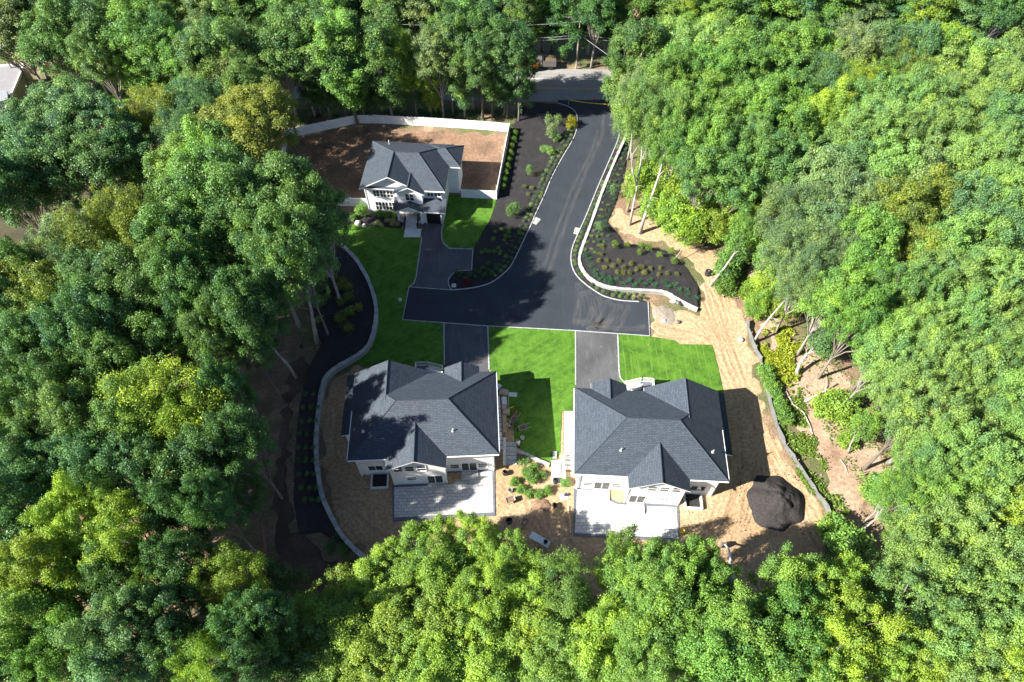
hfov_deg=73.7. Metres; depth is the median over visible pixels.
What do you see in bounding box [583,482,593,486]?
window
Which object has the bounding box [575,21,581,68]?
utility pole
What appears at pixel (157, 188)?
broadleaf tree
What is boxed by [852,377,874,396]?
wild bush
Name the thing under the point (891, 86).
broadleaf tree
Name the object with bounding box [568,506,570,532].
lumber board
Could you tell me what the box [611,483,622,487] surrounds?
window
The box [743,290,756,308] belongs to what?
wild bush
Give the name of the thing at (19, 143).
broadleaf tree
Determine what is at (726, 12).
tall tree
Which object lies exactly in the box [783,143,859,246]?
broadleaf tree
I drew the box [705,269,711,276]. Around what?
plastic tank
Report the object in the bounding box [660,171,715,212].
sapling
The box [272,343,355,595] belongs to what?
dirt track
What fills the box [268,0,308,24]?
tall tree
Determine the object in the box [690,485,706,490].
window
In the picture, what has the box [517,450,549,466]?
retaining wall
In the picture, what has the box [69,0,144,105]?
tall tree
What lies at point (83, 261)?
broadleaf tree
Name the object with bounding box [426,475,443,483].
sliding door
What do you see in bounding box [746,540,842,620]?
broadleaf tree
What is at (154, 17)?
tall tree
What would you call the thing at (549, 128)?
young tree
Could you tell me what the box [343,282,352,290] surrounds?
clipped shrub
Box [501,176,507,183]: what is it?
arborvitae
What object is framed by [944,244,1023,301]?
broadleaf tree
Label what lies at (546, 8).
tall tree
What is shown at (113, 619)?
broadleaf tree
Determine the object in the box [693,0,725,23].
tall tree
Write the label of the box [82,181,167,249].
feathery tree
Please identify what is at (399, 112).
undergrowth
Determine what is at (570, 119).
garden bush
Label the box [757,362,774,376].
wild bush
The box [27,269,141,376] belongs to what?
broadleaf tree
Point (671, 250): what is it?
young bush
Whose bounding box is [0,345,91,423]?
broadleaf tree
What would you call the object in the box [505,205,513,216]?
young tree
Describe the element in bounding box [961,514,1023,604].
broadleaf tree
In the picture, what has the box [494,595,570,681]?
broadleaf tree
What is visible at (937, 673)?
broadleaf tree
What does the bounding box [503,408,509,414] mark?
paver stack
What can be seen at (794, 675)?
broadleaf tree
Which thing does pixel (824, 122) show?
broadleaf tree
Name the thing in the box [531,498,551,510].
soil mound
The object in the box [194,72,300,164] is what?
broadleaf tree
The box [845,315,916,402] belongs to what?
broadleaf tree
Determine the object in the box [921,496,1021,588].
broadleaf tree
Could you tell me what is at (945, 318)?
broadleaf tree
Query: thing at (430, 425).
house
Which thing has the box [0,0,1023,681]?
ground
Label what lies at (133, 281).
broadleaf tree
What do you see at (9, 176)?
broadleaf tree
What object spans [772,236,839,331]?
feathery tree
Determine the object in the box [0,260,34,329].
broadleaf tree
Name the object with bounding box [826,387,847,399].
wild bush
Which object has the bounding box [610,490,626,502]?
planting bed
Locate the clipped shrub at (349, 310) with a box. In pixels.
[343,305,355,317]
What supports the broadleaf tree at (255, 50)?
on the ground at (270, 406)
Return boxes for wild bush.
[710,248,743,277]
[712,260,740,283]
[712,270,738,299]
[736,284,755,303]
[742,273,761,294]
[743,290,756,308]
[743,295,770,322]
[754,283,776,297]
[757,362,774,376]
[759,370,775,384]
[764,377,781,392]
[769,388,783,400]
[770,396,787,408]
[775,403,790,414]
[776,408,794,426]
[807,389,847,423]
[813,510,851,532]
[816,510,858,546]
[823,393,862,429]
[825,522,876,561]
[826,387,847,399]
[833,428,859,453]
[833,537,885,577]
[845,388,865,405]
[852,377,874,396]
[857,471,895,504]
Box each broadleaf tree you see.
[0,0,37,11]
[0,0,44,86]
[0,5,31,86]
[0,72,115,187]
[0,107,88,211]
[0,115,49,211]
[0,153,54,239]
[0,235,50,294]
[0,237,24,305]
[0,254,99,336]
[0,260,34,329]
[0,275,28,329]
[0,307,42,372]
[0,331,34,412]
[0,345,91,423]
[0,370,51,434]
[0,386,84,483]
[0,417,84,515]
[0,448,80,537]
[0,501,68,575]
[0,528,83,622]
[0,579,84,678]
[0,600,134,681]
[0,629,63,681]
[1,0,49,78]
[10,298,89,365]
[12,10,82,81]
[13,423,140,517]
[15,468,123,565]
[19,124,146,234]
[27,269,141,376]
[34,374,126,459]
[36,339,140,403]
[38,548,123,614]
[42,81,151,198]
[46,238,141,321]
[48,577,177,678]
[55,0,129,95]
[58,428,176,514]
[64,21,125,102]
[66,629,168,681]
[70,324,155,384]
[75,538,171,609]
[77,476,171,580]
[84,375,163,461]
[87,8,124,57]
[88,0,178,67]
[88,232,195,344]
[89,298,187,398]
[90,122,156,195]
[117,432,219,526]
[119,20,156,82]
[124,577,209,656]
[126,189,232,295]
[129,610,219,681]
[133,475,221,553]
[134,16,175,74]
[134,288,221,381]
[135,525,221,590]
[136,17,205,117]
[137,159,219,216]
[138,238,245,376]
[139,131,195,197]
[156,204,256,297]
[158,136,272,280]
[163,119,229,204]
[163,416,256,516]
[164,112,254,156]
[172,26,230,92]
[172,468,257,552]
[175,296,258,413]
[189,348,269,455]
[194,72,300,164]
[200,248,297,378]
[201,264,275,384]
[201,400,283,498]
[203,589,271,655]
[211,620,290,681]
[213,147,348,293]
[218,54,278,124]
[219,306,285,403]
[222,199,300,327]
[229,583,297,660]
[237,198,340,344]
[239,16,297,115]
[250,22,293,114]
[255,0,320,114]
[256,609,340,681]
[269,210,328,334]
[275,23,320,116]
[277,584,385,681]
[278,25,339,118]
[279,169,352,300]
[290,0,360,116]
[302,0,349,10]
[303,562,374,626]
[320,0,367,17]
[323,22,381,114]
[326,601,413,681]
[340,542,421,632]
[347,13,380,108]
[374,565,499,680]
[376,511,473,610]
[376,617,476,681]
[408,12,464,118]
[431,598,526,681]
[433,552,518,647]
[440,0,489,16]
[444,508,502,566]
[454,18,509,119]
[479,528,543,583]
[484,15,536,118]
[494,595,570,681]
[497,561,557,627]
[516,610,610,681]
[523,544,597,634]
[552,640,617,681]
[559,589,653,681]
[569,0,624,68]
[592,578,651,658]
[601,16,656,79]
[608,606,710,681]
[615,533,695,620]
[620,26,677,74]
[629,85,670,156]
[630,43,699,155]
[630,553,749,670]
[641,17,679,58]
[650,106,703,198]
[658,11,704,60]
[660,531,743,601]
[662,39,737,98]
[662,76,714,120]
[662,599,774,681]
[674,138,743,214]
[676,103,742,186]
[680,13,743,71]
[686,66,761,142]
[687,579,790,680]
[702,34,773,85]
[702,139,768,214]
[715,13,774,68]
[718,110,780,184]
[726,73,795,137]
[730,619,808,681]
[741,42,804,117]
[742,126,811,205]
[744,639,827,681]
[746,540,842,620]
[752,577,842,681]
[753,99,820,159]
[762,14,835,73]
[763,63,824,125]
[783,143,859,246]
[785,612,872,681]
[790,87,834,160]
[791,27,844,81]
[795,262,867,355]
[796,573,914,681]
[798,548,872,609]
[807,74,854,151]
[813,108,871,184]
[814,161,917,236]
[817,280,896,379]
[819,124,884,182]
[826,238,916,340]
[828,13,887,77]
[828,202,904,297]
[835,627,919,681]
[837,93,912,149]
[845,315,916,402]
[848,303,930,392]
[849,71,933,124]
[856,171,941,249]
[856,260,953,358]
[857,17,918,80]
[857,126,927,182]
[859,558,983,663]
[860,339,949,429]
[862,360,978,469]
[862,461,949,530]
[865,520,984,604]
[865,624,955,681]
[867,297,958,397]
[871,105,951,165]
[872,416,985,512]
[878,375,957,465]
[882,494,979,564]
[884,469,990,542]
[885,131,960,199]
[892,17,948,80]
[894,59,973,111]
[894,592,1002,681]
[899,245,992,309]
[901,161,971,251]
[902,542,1021,634]
[903,208,991,266]
[905,91,976,170]
[910,328,1005,404]
[910,369,1021,462]
[911,18,980,72]
[916,35,973,78]
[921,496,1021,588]
[922,622,1022,681]
[927,130,999,188]
[930,280,1001,354]
[932,415,1023,500]
[934,167,1004,232]
[938,460,1023,529]
[942,327,1023,397]
[943,86,1008,168]
[944,51,998,107]
[944,210,1023,258]
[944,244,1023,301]
[949,571,1023,677]
[951,30,1019,75]
[954,288,1023,359]
[959,114,1023,203]
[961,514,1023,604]
[962,160,1023,218]
[967,366,1023,461]
[969,51,1023,112]
[970,621,1023,681]
[973,86,1023,164]
[975,0,1023,39]
[981,204,1023,256]
[982,432,1023,491]
[982,483,1023,538]
[984,262,1023,303]
[990,25,1023,80]
[997,142,1023,195]
[998,335,1023,384]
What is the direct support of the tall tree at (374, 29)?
on the ground at (270, 406)
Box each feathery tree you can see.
[16,201,112,287]
[22,225,87,267]
[47,181,145,252]
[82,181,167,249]
[91,353,248,467]
[109,98,158,156]
[119,550,199,612]
[126,81,200,141]
[132,393,256,503]
[147,103,204,155]
[147,377,242,477]
[149,19,199,77]
[157,73,225,121]
[163,627,245,681]
[181,536,272,612]
[193,51,226,80]
[194,17,264,90]
[380,49,410,114]
[381,20,416,114]
[389,48,429,116]
[408,57,446,117]
[609,62,668,225]
[610,67,648,212]
[612,61,658,159]
[637,83,697,234]
[639,119,669,163]
[709,202,759,286]
[752,177,829,268]
[753,216,836,298]
[754,244,833,342]
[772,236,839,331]
[783,185,856,259]
[797,47,848,99]
[798,226,870,317]
[803,57,853,109]
[821,37,887,94]
[829,64,879,102]
[850,46,904,98]
[862,467,915,523]
[868,223,950,279]
[878,519,926,563]
[881,37,937,97]
[887,436,913,469]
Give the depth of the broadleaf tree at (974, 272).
82.68 m
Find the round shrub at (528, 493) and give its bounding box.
[523,488,533,499]
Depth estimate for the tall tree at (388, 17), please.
128.09 m
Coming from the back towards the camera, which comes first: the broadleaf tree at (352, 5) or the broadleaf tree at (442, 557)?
the broadleaf tree at (352, 5)
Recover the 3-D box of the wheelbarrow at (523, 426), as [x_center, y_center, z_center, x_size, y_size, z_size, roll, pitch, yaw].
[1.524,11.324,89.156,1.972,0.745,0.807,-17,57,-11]
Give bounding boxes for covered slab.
[553,451,556,458]
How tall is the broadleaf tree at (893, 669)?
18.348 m
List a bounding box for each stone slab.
[502,397,506,404]
[508,392,516,396]
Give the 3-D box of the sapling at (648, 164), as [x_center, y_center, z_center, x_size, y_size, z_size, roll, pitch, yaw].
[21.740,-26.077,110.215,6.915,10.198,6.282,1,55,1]
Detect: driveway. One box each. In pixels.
[410,223,472,288]
[444,323,488,371]
[576,331,618,387]
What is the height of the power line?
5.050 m
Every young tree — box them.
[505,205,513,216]
[508,200,521,213]
[526,164,532,175]
[543,113,552,124]
[545,124,554,139]
[549,122,558,133]
[553,114,562,124]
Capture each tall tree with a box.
[32,0,109,95]
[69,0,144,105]
[107,3,171,98]
[127,2,193,98]
[152,0,199,22]
[158,0,203,19]
[168,24,221,107]
[176,0,235,25]
[192,0,262,124]
[193,0,246,20]
[199,0,252,36]
[218,0,268,34]
[234,0,266,23]
[243,0,292,22]
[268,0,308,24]
[284,37,330,115]
[286,0,310,12]
[309,0,373,125]
[327,70,361,110]
[345,0,373,19]
[346,0,383,19]
[355,0,416,115]
[366,0,412,44]
[368,0,404,35]
[370,0,421,49]
[393,0,442,50]
[411,0,441,33]
[414,0,468,114]
[439,13,478,118]
[440,0,493,111]
[463,0,516,113]
[473,19,507,118]
[474,0,516,30]
[489,67,519,115]
[491,0,530,21]
[499,0,545,51]
[499,20,540,120]
[502,0,549,45]
[519,0,567,51]
[540,0,573,52]
[541,0,588,60]
[573,0,615,55]
[585,0,627,55]
[598,0,631,52]
[598,10,662,107]
[611,0,653,30]
[633,0,693,25]
[638,0,678,20]
[657,0,727,27]
[658,0,707,26]
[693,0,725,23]
[699,0,745,30]
[718,0,772,32]
[734,0,787,46]
[751,0,797,36]
[767,0,824,38]
[773,0,821,35]
[799,0,861,32]
[800,0,841,26]
[832,0,893,39]
[849,0,894,25]
[864,0,925,27]
[890,0,941,25]
[893,0,957,31]
[928,0,996,37]
[944,0,976,25]
[947,0,1016,31]
[970,0,1023,41]
[975,0,1023,41]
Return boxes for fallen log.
[785,391,812,434]
[804,383,837,401]
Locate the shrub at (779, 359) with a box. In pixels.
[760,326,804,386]
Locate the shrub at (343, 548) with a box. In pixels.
[336,543,350,560]
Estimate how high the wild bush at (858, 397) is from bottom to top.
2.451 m
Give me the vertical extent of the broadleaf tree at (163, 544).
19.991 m
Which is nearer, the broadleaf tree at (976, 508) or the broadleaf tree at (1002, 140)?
the broadleaf tree at (976, 508)
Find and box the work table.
[529,531,550,548]
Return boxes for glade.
[0,158,153,250]
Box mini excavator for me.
[719,542,734,583]
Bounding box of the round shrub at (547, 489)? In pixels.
[541,484,552,496]
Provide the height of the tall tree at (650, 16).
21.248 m
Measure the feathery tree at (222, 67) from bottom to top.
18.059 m
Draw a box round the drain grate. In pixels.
[532,217,539,223]
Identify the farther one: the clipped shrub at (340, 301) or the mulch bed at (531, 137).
the mulch bed at (531, 137)
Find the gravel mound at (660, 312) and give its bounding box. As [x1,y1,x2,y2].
[652,305,675,325]
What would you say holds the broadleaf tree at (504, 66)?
on the ground at (270, 406)
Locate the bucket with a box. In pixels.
[506,517,512,524]
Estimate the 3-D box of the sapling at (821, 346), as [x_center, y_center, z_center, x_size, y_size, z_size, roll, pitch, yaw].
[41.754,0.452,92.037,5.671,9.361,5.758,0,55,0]
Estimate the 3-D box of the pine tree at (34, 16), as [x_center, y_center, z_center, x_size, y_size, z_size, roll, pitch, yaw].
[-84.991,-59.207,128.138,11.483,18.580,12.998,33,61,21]
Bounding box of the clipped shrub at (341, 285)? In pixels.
[332,281,344,290]
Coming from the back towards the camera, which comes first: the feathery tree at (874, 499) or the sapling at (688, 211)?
the sapling at (688, 211)
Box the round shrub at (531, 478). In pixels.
[525,470,539,484]
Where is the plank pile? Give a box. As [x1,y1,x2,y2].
[502,415,506,431]
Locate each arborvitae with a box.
[499,182,505,189]
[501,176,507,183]
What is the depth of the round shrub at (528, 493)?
83.66 m
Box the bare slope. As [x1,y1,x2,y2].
[748,257,883,535]
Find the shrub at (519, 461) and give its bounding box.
[516,457,524,467]
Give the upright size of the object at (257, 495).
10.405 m
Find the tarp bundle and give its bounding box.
[560,492,567,499]
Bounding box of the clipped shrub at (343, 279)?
[338,276,346,283]
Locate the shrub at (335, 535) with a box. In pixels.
[331,530,339,543]
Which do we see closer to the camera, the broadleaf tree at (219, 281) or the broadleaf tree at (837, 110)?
the broadleaf tree at (219, 281)
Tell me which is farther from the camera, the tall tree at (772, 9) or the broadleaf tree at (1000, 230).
the tall tree at (772, 9)
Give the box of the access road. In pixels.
[403,100,648,334]
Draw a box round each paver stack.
[499,388,508,395]
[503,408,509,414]
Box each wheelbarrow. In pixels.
[503,495,516,504]
[510,412,520,424]
[516,422,531,430]
[520,514,530,529]
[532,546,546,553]
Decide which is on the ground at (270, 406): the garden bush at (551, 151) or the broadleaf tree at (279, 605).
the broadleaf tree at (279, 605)
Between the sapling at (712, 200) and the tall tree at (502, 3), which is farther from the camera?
the tall tree at (502, 3)
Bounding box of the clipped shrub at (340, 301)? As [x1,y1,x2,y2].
[335,297,344,305]
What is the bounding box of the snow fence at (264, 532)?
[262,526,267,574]
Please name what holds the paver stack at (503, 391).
on the lawn at (539, 364)
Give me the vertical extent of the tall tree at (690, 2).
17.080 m
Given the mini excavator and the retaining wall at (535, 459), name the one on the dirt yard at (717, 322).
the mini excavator
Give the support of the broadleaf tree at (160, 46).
on the ground at (270, 406)
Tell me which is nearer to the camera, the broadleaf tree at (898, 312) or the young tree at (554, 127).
the broadleaf tree at (898, 312)
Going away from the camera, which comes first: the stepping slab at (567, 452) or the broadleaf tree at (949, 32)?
the stepping slab at (567, 452)
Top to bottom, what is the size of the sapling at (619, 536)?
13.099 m
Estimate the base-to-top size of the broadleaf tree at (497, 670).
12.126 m
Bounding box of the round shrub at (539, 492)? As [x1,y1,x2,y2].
[533,489,544,499]
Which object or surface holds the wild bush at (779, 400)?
on the ground at (270, 406)
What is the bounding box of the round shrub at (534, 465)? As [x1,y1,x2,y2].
[529,462,538,471]
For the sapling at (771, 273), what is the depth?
96.71 m
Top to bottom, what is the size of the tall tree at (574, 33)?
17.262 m
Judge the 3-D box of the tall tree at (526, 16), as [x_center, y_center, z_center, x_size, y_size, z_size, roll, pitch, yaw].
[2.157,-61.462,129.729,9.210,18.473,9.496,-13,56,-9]
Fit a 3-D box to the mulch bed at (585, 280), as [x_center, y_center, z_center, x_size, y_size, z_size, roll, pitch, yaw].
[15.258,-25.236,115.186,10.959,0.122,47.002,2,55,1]
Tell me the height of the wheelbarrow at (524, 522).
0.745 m
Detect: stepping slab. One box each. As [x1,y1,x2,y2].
[564,411,568,418]
[564,420,572,423]
[564,425,572,428]
[564,430,572,434]
[564,435,572,439]
[564,440,572,444]
[564,445,572,449]
[564,450,572,454]
[564,455,572,459]
[565,460,572,464]
[565,466,572,469]
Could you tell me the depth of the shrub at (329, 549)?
79.82 m
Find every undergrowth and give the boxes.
[298,107,511,129]
[716,249,896,508]
[770,377,860,534]
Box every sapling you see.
[52,57,92,80]
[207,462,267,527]
[251,557,311,620]
[305,75,339,114]
[355,87,377,116]
[357,71,387,114]
[372,73,406,115]
[399,72,425,115]
[416,76,443,107]
[424,88,444,112]
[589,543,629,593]
[605,520,643,560]
[620,165,652,205]
[625,152,667,189]
[635,181,670,224]
[648,157,696,202]
[649,187,689,235]
[658,196,709,248]
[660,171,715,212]
[674,219,697,258]
[688,207,730,245]
[696,186,743,234]
[708,187,769,230]
[719,213,762,263]
[728,201,783,250]
[743,299,760,317]
[747,288,772,318]
[752,195,800,247]
[752,230,784,277]
[754,263,776,296]
[765,254,804,300]
[768,294,800,321]
[795,315,842,374]
[847,400,885,453]
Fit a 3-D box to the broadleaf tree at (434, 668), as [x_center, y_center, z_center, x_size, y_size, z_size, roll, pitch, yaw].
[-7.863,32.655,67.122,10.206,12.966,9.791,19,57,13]
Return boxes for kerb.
[402,103,649,384]
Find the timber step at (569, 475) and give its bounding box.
[565,472,574,477]
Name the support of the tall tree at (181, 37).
on the ground at (270, 406)
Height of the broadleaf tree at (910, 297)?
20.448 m
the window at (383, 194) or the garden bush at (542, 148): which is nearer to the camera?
the window at (383, 194)
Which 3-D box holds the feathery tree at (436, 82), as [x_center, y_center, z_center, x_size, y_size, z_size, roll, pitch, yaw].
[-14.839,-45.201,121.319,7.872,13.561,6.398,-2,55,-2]
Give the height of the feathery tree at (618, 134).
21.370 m
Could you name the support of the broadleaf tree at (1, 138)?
on the ground at (270, 406)
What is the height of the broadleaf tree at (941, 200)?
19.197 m
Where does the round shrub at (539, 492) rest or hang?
on the dirt yard at (717, 322)
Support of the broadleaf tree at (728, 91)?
on the ground at (270, 406)
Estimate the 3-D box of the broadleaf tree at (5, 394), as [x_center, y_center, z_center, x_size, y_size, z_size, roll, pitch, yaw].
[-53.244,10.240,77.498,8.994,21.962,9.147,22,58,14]
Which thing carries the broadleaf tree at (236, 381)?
on the ground at (270, 406)
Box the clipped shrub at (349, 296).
[342,290,353,303]
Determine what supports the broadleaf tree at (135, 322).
on the ground at (270, 406)
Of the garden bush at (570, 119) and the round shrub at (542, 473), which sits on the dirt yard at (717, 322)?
the round shrub at (542, 473)
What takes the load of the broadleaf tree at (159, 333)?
on the ground at (270, 406)
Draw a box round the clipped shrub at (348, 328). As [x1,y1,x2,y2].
[344,323,353,335]
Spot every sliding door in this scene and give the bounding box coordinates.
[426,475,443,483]
[461,462,477,470]
[593,481,610,489]
[628,495,646,502]
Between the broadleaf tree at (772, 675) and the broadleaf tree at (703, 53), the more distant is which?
the broadleaf tree at (703, 53)
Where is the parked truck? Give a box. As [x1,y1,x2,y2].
[536,54,555,69]
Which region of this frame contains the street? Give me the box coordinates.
[276,74,882,102]
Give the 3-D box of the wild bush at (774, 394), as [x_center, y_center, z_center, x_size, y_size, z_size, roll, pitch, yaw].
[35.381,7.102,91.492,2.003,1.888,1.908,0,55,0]
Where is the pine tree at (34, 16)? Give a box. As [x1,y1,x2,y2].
[25,0,72,67]
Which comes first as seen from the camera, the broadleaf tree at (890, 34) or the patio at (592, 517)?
the patio at (592, 517)
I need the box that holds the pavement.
[379,69,613,74]
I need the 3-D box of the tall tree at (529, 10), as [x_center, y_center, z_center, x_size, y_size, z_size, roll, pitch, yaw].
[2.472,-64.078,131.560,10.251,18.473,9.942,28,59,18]
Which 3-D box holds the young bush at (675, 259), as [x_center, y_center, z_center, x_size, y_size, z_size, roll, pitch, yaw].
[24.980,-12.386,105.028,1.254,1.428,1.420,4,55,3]
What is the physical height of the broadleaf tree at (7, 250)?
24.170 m
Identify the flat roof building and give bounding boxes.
[0,63,35,128]
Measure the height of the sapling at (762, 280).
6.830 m
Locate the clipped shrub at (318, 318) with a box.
[315,315,325,322]
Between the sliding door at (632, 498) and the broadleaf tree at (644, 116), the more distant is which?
the broadleaf tree at (644, 116)
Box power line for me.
[368,16,823,52]
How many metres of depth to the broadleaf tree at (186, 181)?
83.21 m
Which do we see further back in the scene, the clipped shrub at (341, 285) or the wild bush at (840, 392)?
the clipped shrub at (341, 285)
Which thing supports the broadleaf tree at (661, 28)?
on the ground at (270, 406)
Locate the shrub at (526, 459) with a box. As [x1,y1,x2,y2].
[521,455,530,464]
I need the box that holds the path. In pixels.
[404,228,420,236]
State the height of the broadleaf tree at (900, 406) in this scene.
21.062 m
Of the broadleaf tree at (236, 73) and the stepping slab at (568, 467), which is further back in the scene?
the broadleaf tree at (236, 73)
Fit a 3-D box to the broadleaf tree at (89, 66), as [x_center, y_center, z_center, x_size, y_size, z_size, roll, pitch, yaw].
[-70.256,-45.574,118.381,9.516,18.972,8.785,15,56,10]
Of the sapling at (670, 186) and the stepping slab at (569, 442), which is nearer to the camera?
the stepping slab at (569, 442)
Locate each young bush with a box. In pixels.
[310,294,326,308]
[311,282,322,295]
[315,278,326,290]
[594,221,604,232]
[608,182,617,195]
[611,240,619,248]
[667,247,676,252]
[670,256,678,263]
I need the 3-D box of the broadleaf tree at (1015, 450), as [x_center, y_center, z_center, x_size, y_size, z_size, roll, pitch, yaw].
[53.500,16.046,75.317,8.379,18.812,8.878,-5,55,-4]
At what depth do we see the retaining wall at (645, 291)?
102.98 m
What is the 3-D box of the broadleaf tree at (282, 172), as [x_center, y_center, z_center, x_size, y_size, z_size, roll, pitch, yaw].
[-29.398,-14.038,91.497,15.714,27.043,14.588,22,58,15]
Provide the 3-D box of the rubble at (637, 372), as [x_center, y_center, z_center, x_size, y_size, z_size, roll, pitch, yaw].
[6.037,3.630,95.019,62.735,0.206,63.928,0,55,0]
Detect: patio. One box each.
[394,471,492,516]
[575,489,677,537]
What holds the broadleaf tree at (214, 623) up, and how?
on the ground at (270, 406)
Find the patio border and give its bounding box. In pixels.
[392,470,678,540]
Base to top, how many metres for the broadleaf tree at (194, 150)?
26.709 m
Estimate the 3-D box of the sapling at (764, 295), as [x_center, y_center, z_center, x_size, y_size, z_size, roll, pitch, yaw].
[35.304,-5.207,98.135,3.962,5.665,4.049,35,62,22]
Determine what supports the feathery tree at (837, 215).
on the ground at (270, 406)
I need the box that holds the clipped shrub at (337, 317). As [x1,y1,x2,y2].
[333,310,346,325]
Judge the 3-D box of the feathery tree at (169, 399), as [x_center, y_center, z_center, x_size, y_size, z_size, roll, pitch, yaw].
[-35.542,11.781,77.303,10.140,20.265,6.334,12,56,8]
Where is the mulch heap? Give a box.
[746,475,805,531]
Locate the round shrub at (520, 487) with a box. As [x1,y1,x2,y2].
[515,483,526,494]
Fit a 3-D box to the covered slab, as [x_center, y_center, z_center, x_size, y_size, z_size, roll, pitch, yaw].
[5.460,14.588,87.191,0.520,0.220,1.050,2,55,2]
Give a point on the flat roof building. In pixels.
(13, 81)
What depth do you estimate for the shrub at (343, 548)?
79.53 m
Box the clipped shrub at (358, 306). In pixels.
[353,303,362,311]
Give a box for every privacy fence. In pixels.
[281,114,509,199]
[334,197,367,206]
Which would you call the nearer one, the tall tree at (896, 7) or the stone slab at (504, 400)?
the stone slab at (504, 400)
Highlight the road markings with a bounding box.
[289,78,787,90]
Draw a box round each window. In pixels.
[367,465,383,470]
[372,190,379,197]
[375,201,382,209]
[379,190,386,197]
[381,201,389,210]
[386,190,393,197]
[388,202,393,210]
[393,466,403,472]
[404,193,414,200]
[404,466,414,471]
[406,476,417,480]
[416,465,426,471]
[426,192,433,196]
[449,464,459,468]
[478,463,487,467]
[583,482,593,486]
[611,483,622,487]
[647,486,658,491]
[659,486,670,492]
[671,487,681,492]
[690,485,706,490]
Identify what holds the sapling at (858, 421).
on the bare slope
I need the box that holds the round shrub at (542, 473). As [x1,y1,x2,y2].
[539,470,546,479]
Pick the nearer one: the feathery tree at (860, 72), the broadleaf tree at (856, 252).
the broadleaf tree at (856, 252)
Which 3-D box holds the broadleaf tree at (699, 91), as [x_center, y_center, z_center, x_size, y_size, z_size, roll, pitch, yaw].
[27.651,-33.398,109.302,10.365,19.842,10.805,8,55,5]
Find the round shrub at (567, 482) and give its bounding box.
[560,476,571,488]
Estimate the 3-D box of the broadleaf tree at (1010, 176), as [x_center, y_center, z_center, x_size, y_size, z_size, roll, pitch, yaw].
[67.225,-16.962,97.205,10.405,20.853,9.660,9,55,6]
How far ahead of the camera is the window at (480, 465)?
84.93 m
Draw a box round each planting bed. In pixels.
[445,472,460,484]
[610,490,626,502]
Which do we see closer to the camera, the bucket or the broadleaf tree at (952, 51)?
the bucket
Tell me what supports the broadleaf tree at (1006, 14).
on the ground at (270, 406)
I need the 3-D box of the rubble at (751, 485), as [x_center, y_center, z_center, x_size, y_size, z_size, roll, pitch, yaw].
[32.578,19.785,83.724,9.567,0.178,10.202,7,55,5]
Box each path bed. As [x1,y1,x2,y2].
[498,395,505,450]
[563,411,572,471]
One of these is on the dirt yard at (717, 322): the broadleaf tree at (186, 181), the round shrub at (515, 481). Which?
the round shrub at (515, 481)
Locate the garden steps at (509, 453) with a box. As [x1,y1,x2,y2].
[503,437,516,465]
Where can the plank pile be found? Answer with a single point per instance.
(504, 417)
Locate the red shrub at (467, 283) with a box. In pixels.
[463,279,471,286]
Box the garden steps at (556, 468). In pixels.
[551,455,565,483]
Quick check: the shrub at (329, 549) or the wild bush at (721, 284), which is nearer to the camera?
the shrub at (329, 549)
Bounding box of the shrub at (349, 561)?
[343,555,358,569]
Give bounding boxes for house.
[341,360,499,496]
[359,140,463,228]
[573,377,732,516]
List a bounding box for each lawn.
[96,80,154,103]
[334,224,443,371]
[442,194,495,248]
[488,326,575,462]
[618,334,722,392]
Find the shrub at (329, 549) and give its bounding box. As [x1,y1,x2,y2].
[319,539,338,555]
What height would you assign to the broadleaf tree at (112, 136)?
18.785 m
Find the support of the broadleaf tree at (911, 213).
on the ground at (270, 406)
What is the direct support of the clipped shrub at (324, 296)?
on the mulch bed at (338, 345)
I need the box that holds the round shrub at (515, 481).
[509,476,519,487]
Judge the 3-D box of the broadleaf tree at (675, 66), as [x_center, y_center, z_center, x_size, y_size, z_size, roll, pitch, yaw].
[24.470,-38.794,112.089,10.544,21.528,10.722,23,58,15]
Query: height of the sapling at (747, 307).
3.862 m
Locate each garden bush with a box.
[349,212,357,220]
[354,201,367,215]
[539,145,546,152]
[547,147,555,154]
[551,132,561,141]
[563,114,578,128]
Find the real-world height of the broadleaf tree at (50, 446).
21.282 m
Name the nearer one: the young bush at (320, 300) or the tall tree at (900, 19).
the young bush at (320, 300)
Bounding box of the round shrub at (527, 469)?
[521,465,533,477]
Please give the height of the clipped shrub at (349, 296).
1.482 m
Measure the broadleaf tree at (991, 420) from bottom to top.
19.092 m
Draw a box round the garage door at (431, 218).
[426,213,440,223]
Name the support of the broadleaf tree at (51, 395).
on the ground at (270, 406)
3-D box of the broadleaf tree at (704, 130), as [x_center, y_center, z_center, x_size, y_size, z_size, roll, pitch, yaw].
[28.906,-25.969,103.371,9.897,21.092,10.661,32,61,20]
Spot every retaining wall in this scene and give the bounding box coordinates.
[313,240,389,572]
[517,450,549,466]
[578,130,697,311]
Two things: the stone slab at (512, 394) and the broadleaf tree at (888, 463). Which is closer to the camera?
the broadleaf tree at (888, 463)
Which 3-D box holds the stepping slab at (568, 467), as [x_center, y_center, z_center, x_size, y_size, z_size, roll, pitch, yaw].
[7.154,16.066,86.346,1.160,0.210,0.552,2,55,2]
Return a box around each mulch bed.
[293,243,373,542]
[344,213,401,228]
[449,103,576,288]
[571,128,644,301]
[581,137,697,306]
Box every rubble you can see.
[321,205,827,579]
[738,465,817,537]
[742,264,882,482]
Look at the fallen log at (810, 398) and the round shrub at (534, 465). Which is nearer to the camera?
the round shrub at (534, 465)
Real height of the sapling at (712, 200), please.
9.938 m
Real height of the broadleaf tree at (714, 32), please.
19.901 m
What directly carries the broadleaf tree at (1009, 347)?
on the ground at (270, 406)
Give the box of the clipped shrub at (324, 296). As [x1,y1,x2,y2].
[321,293,331,299]
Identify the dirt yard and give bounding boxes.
[291,127,504,210]
[320,208,825,600]

